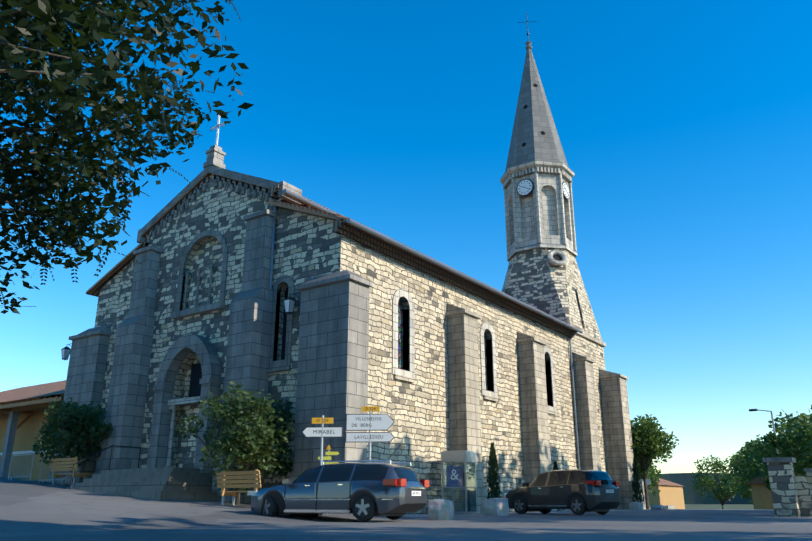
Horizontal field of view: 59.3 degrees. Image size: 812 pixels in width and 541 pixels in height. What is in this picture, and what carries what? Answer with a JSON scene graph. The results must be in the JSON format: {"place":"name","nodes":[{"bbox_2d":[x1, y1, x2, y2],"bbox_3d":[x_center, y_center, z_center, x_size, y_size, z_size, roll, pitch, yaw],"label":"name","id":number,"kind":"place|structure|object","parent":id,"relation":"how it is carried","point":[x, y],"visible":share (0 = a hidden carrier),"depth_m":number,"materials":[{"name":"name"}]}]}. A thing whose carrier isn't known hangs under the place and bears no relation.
{"place":"outdoors","nodes":[
{"label":"outdoors","id":0,"kind":"place"},
{"bbox_2d":[371,540,422,540],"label":"manhole","id":1,"kind":"object","parent":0,"point":[396,540],"visible":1,"depth_m":9.39,"materials":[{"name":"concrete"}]},
{"bbox_2d":[0,477,811,540],"bbox_3d":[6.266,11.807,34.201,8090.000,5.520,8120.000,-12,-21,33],"label":"ground","id":2,"kind":"structure","parent":0,"point":[34,510],"depth_m":15.34,"materials":[{"name":"grey asphalt"}]},
{"bbox_2d":[0,380,65,481],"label":"building","id":3,"kind":"structure","parent":2,"relation":"on","point":[22,411],"depth_m":39.62,"materials":[{"name":"paint"}]},
{"bbox_2d":[8,454,69,483],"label":"barriers","id":4,"kind":"object","parent":2,"relation":"on","point":[11,477],"visible":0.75,"depth_m":29.15,"materials":[{"name":"grey metal"}]},
{"bbox_2d":[50,457,90,486],"bbox_3d":[-13.233,7.932,28.034,1.900,1.130,0.688,-12,-21,33],"label":"bench","id":5,"kind":"object","parent":2,"relation":"on","point":[55,464],"visible":0.77,"depth_m":27.84,"materials":[{"name":"brown wood"}]},
{"bbox_2d":[32,397,112,484],"bbox_3d":[-13.670,7.047,29.220,2.885,3.552,3.389,11,-21,-30],"label":"shrub","id":6,"kind":"object","parent":2,"relation":"on","point":[75,423],"visible":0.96,"depth_m":28.72,"materials":[{"name":"green plant"}]},
{"bbox_2d":[70,445,140,489],"bbox_3d":[-11.274,7.440,26.919,0.039,1.669,2.739,-12,-21,33],"label":"handrail","id":7,"kind":"object","parent":2,"relation":"on","point":[110,458],"visible":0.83,"depth_m":27.06,"materials":[{"name":"grey metal"}]},
{"bbox_2d":[0,0,253,313],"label":"tree","id":8,"kind":"object","parent":2,"relation":"on","point":[92,23],"visible":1,"depth_m":9.63,"materials":[{"name":"green plant"}]},
{"bbox_2d":[66,467,216,500],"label":"steps","id":9,"kind":"structure","parent":2,"relation":"on","point":[172,483],"depth_m":24.58,"materials":[{"name":"grey stone"}]},
{"bbox_2d":[94,175,354,487],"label":"facade","id":10,"kind":"structure","parent":2,"relation":"on","point":[307,247],"depth_m":28.93,"materials":[{"name":"beige stone"}]},
{"bbox_2d":[147,333,220,472],"bbox_3d":[-8.459,5.357,27.778,3.300,5.861,0.830,-12,-21,33],"label":"portal","id":11,"kind":"object","parent":10,"relation":"attached to","point":[182,347],"depth_m":27.85,"materials":[{"name":"grey stone"}]},
{"bbox_2d":[175,229,227,311],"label":"molding","id":12,"kind":"structure","parent":10,"relation":"attached to","point":[203,235],"depth_m":29.89,"materials":[{"name":"grey stone"}]},
{"bbox_2d":[97,200,341,290],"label":"rake tiles","id":13,"kind":"object","parent":10,"relation":"attached to","point":[302,207],"visible":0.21,"depth_m":27.07,"materials":[{"name":"grey stone"}]},
{"bbox_2d":[268,275,293,367],"bbox_3d":[-4.519,1.851,26.211,1.150,3.475,0.240,-12,-21,33],"label":"window","id":14,"kind":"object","parent":10,"relation":"attached to","point":[288,280],"visible":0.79,"depth_m":26.11,"materials":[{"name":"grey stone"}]},
{"bbox_2d":[175,380,295,504],"bbox_3d":[-5.268,5.683,23.433,3.797,3.998,4.326,-12,-21,33],"label":"shrub","id":15,"kind":"object","parent":2,"relation":"on","point":[261,436],"visible":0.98,"depth_m":22.87,"materials":[{"name":"green plant"}]},
{"bbox_2d":[216,469,260,504],"bbox_3d":[-4.965,6.710,21.876,1.900,1.130,0.688,-12,-21,33],"label":"bench","id":16,"kind":"object","parent":2,"relation":"on","point":[223,482],"visible":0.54,"depth_m":21.81,"materials":[{"name":"brown wood"}]},
{"bbox_2d":[47,145,556,513],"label":"stone buttresses and trim","id":17,"kind":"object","parent":2,"relation":"on","point":[332,375],"visible":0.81,"depth_m":28.62,"materials":[{"name":"grey stone"}]},
{"bbox_2d":[61,343,71,359],"bbox_3d":[-15.756,3.783,33.393,0.890,0.840,0.340,-12,-21,33],"label":"lantern","id":18,"kind":"object","parent":17,"relation":"attached to","point":[65,351],"visible":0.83,"depth_m":33.45,"materials":[{"name":"white"}]},
{"bbox_2d":[210,115,225,145],"bbox_3d":[-8.353,-6.228,31.668,1.000,1.700,0.040,-12,-21,33],"label":"cross","id":19,"kind":"object","parent":17,"relation":"on","point":[218,125],"visible":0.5,"depth_m":31.67,"materials":[{"name":"white"}]},
{"bbox_2d":[283,292,300,313],"bbox_3d":[-3.972,1.151,25.545,0.890,0.840,0.340,-12,-21,33],"label":"lantern","id":20,"kind":"object","parent":17,"relation":"attached to","point":[289,303],"visible":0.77,"depth_m":25.59,"materials":[{"name":"white"}]},
{"bbox_2d":[247,444,428,520],"bbox_3d":[-1.839,5.681,19.052,4.730,1.854,2.120,-9,-20,26],"label":"car","id":21,"kind":"object","parent":2,"relation":"on","point":[363,507],"visible":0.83,"depth_m":18.02,"materials":[{"name":"grey paint"}]},
{"bbox_2d":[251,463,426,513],"bbox_3d":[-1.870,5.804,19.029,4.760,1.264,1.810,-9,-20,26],"label":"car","id":22,"kind":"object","parent":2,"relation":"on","point":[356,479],"visible":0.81,"depth_m":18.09,"materials":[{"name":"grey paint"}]},
{"bbox_2d":[302,406,393,516],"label":"road signs","id":23,"kind":"object","parent":2,"relation":"on","point":[370,422],"visible":1,"depth_m":21.68,"materials":[{"name":"white metal"}]},
{"bbox_2d":[261,189,582,468],"bbox_3d":[2.680,4.996,33.360,4.060,11.971,21.850,-12,-21,33],"label":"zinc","id":24,"kind":"object","parent":2,"relation":"on","point":[372,232],"visible":0.56,"depth_m":29.20,"materials":[{"name":"grey metal"}]},
{"bbox_2d":[428,499,453,519],"bbox_3d":[0.986,6.728,20.059,0.633,0.601,0.895,-4,-18,12],"label":"stone","id":25,"kind":"object","parent":2,"relation":"on","point":[440,509],"visible":0.88,"depth_m":19.70,"materials":[{"name":"grey stone"}]},
{"bbox_2d":[440,450,476,514],"bbox_3d":[2.028,8.090,27.226,1.064,2.320,1.064,-9,-20,26],"label":"phone booth","id":26,"kind":"object","parent":2,"relation":"on","point":[457,477],"visible":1,"depth_m":26.96,"materials":[{"name":"silver metal"}]},
{"bbox_2d":[355,242,577,513],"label":"wall","id":27,"kind":"structure","parent":2,"relation":"on","point":[415,411],"depth_m":29.27,"materials":[{"name":"beige stone"}]},
{"bbox_2d":[189,287,546,396],"bbox_3d":[-0.971,2.740,31.784,21.193,6.700,8.363,6,-19,-19],"label":"glass","id":28,"kind":"object","parent":27,"relation":"attached to","point":[195,378],"visible":0.21,"depth_m":28.38,"materials":[{"name":"grey glass"}]},
{"bbox_2d":[269,185,574,337],"bbox_3d":[4.076,1.071,37.124,3.840,2.650,27.350,-12,-21,33],"label":"roof eave","id":29,"kind":"object","parent":27,"relation":"on","point":[357,235],"visible":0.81,"depth_m":29.89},
{"bbox_2d":[392,288,555,411],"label":"window frames","id":30,"kind":"structure","parent":27,"relation":"attached to","point":[491,391],"depth_m":28.41,"materials":[{"name":"grey stone"}]},
{"bbox_2d":[487,442,501,498],"bbox_3d":[3.719,8.834,30.340,0.669,3.012,0.676,-12,-21,33],"label":"cypress","id":31,"kind":"object","parent":2,"relation":"on","point":[495,491],"visible":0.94,"depth_m":30.34,"materials":[{"name":"green plant"}]},
{"bbox_2d":[482,498,508,515],"bbox_3d":[3.168,8.412,25.365,0.614,0.645,1.149,-10,-20,28],"label":"stone","id":32,"kind":"object","parent":2,"relation":"on","point":[495,506],"visible":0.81,"depth_m":24.98,"materials":[{"name":"grey stone"}]},
{"bbox_2d":[403,509,650,516],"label":"sidewalk","id":33,"kind":"structure","parent":2,"relation":"on","point":[426,515],"depth_m":28.97,"materials":[{"name":"grey concrete"}]},
{"bbox_2d":[629,502,642,509],"bbox_3d":[12.517,12.851,38.889,0.572,0.482,0.956,-12,-21,33],"label":"stone","id":34,"kind":"object","parent":33,"relation":"on","point":[635,506],"visible":0.85,"depth_m":38.55,"materials":[{"name":"grey stone"}]},
{"bbox_2d":[553,461,558,510],"bbox_3d":[7.475,10.709,35.371,0.630,2.528,0.592,-12,-21,33],"label":"cypress","id":35,"kind":"object","parent":2,"relation":"on","point":[555,466],"visible":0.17,"depth_m":35.59,"materials":[{"name":"green plant"}]},
{"bbox_2d":[503,480,620,514],"bbox_3d":[5.979,8.782,27.547,2.160,1.200,4.318,16,-24,-41],"label":"car","id":36,"kind":"object","parent":2,"relation":"on","point":[578,506],"visible":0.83,"depth_m":26.51,"materials":[{"name":"black paint"}]},
{"bbox_2d":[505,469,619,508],"bbox_3d":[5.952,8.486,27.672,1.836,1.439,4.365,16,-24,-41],"label":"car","id":37,"kind":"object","parent":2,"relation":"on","point":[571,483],"visible":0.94,"depth_m":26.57,"materials":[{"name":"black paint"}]},
{"bbox_2d":[571,334,606,472],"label":"wall","id":38,"kind":"structure","parent":2,"relation":"on","point":[582,346],"depth_m":43.55,"materials":[{"name":"beige stone"}]},
{"bbox_2d":[502,248,602,341],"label":"tower base","id":39,"kind":"object","parent":38,"relation":"on","point":[535,278],"visible":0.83,"depth_m":44.70,"materials":[{"name":"grey stone"}]},
{"bbox_2d":[507,171,573,254],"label":"belfry","id":40,"kind":"object","parent":39,"relation":"on","point":[550,213],"visible":0.52,"depth_m":46.80,"materials":[{"name":"grey stone"}]},
{"bbox_2d":[516,179,569,199],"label":"clocks","id":41,"kind":"object","parent":40,"relation":"attached to","point":[524,187],"visible":0.94,"depth_m":47.12,"materials":[{"name":"white"}]},
{"bbox_2d":[570,332,645,509],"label":"buttresses","id":42,"kind":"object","parent":2,"relation":"on","point":[616,423],"visible":0.54,"depth_m":42.33,"materials":[{"name":"grey stone"}]},
{"bbox_2d":[547,249,566,265],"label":"round window","id":43,"kind":"structure","parent":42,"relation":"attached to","point":[555,257],"depth_m":44.51,"materials":[{"name":"grey stone"}]},
{"bbox_2d":[632,457,643,502],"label":"cypress","id":44,"kind":"object","parent":2,"relation":"on","point":[636,483],"visible":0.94,"depth_m":41.03,"materials":[{"name":"green plant"}]},
{"bbox_2d":[630,422,655,478],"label":"tree","id":45,"kind":"object","parent":2,"relation":"on","point":[652,471],"depth_m":56.80,"materials":[{"name":"green plant"}]},
{"bbox_2d":[629,414,678,508],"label":"tree","id":46,"kind":"object","parent":2,"relation":"on","point":[647,434],"visible":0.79,"depth_m":44.28,"materials":[{"name":"green plant"}]},
{"bbox_2d":[647,465,660,486],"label":"tree","id":47,"kind":"object","parent":2,"relation":"on","point":[652,480],"depth_m":78.29,"materials":[{"name":"green plant"}]},
{"bbox_2d":[647,465,662,495],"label":"tree","id":48,"kind":"object","parent":2,"relation":"on","point":[654,492],"depth_m":92.71,"materials":[{"name":"green plant"}]},
{"bbox_2d":[650,505,662,509],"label":"stone","id":49,"kind":"object","parent":2,"relation":"on","point":[656,507],"visible":0.9,"depth_m":40.63,"materials":[{"name":"grey stone"}]},
{"bbox_2d":[663,505,674,508],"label":"stone","id":50,"kind":"object","parent":2,"relation":"on","point":[668,507],"visible":0.67,"depth_m":43.26,"materials":[{"name":"grey stone"}]},
{"bbox_2d":[641,409,778,484],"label":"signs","id":51,"kind":"object","parent":2,"relation":"on","point":[648,481],"visible":0.21,"depth_m":57.75,"materials":[{"name":"white metal"}]},
{"bbox_2d":[647,475,773,509],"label":"houses","id":52,"kind":"structure","parent":2,"relation":"on","point":[670,493],"depth_m":121.10,"materials":[{"name":"paint"}]},
{"bbox_2d":[690,454,740,508],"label":"tree","id":53,"kind":"object","parent":2,"relation":"on","point":[703,481],"visible":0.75,"depth_m":106.55,"materials":[{"name":"green plant"}]},
{"bbox_2d":[726,454,754,502],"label":"tree","id":54,"kind":"object","parent":2,"relation":"on","point":[735,486],"visible":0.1,"depth_m":94.18,"materials":[{"name":"green plant"}]},
{"bbox_2d":[730,440,757,496],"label":"tree","id":55,"kind":"object","parent":2,"relation":"on","point":[734,465],"visible":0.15,"depth_m":82.24,"materials":[{"name":"green plant"}]},
{"bbox_2d":[736,440,765,480],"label":"tree","id":56,"kind":"object","parent":2,"relation":"on","point":[752,471],"visible":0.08,"depth_m":73.75,"materials":[{"name":"green plant"}]},
{"bbox_2d":[747,434,802,489],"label":"tree","id":57,"kind":"object","parent":2,"relation":"on","point":[767,482],"visible":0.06,"depth_m":67.06,"materials":[{"name":"green plant"}]},
{"bbox_2d":[744,410,811,481],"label":"tree","id":58,"kind":"object","parent":2,"relation":"on","point":[783,422],"visible":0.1,"depth_m":60.30,"materials":[{"name":"green plant"}]},
{"bbox_2d":[762,457,811,516],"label":"gate wall","id":59,"kind":"structure","parent":2,"relation":"on","point":[791,492],"depth_m":24.02,"materials":[{"name":"grey stone"}]},
{"bbox_2d":[762,413,811,475],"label":"tree","id":60,"kind":"object","parent":2,"relation":"on","point":[800,426],"visible":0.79,"depth_m":53.66,"materials":[{"name":"green plant"}]},
{"bbox_2d":[804,405,811,458],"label":"tree","id":61,"kind":"object","parent":2,"relation":"on","point":[809,441],"visible":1,"depth_m":46.74,"materials":[{"name":"green plant"}]},
{"bbox_2d":[0,0,811,473],"label":"sky","id":62,"kind":"structure","parent":0,"point":[684,127],"materials":[{"name":"blue"}]},
{"bbox_2d":[500,84,576,261],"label":"tower","id":63,"kind":"structure","parent":0,"point":[535,167],"depth_m":46.98,"materials":[{"name":"grey stone"}]},
{"bbox_2d":[505,41,567,171],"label":"spire","id":64,"kind":"structure","parent":63,"relation":"on","point":[533,119],"depth_m":49.03,"materials":[{"name":"grey stone"}]},
{"bbox_2d":[518,12,536,40],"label":"iron cross","id":65,"kind":"object","parent":64,"relation":"attached to","point":[527,26],"visible":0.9,"depth_m":52.85,"materials":[{"name":"grey metal"}]},
{"bbox_2d":[655,473,752,503],"bbox_3d":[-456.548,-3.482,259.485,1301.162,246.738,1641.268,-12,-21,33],"label":"hills","id":66,"kind":"structure","parent":0,"point":[690,496],"depth_m":683.89,"materials":[{"name":"green plant"}]},
{"bbox_3d":[-0.830,6.531,39.725,13.800,14.950,26.200,-12,-21,33],"label":"church body","id":67,"kind":"object","parent":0,"visible":0},
{"bbox_2d":[86,172,579,330],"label":"roofs","id":68,"kind":"structure","parent":67,"relation":"on","point":[92,291],"depth_m":31.84,"materials":[{"name":"tile"}]}
]}

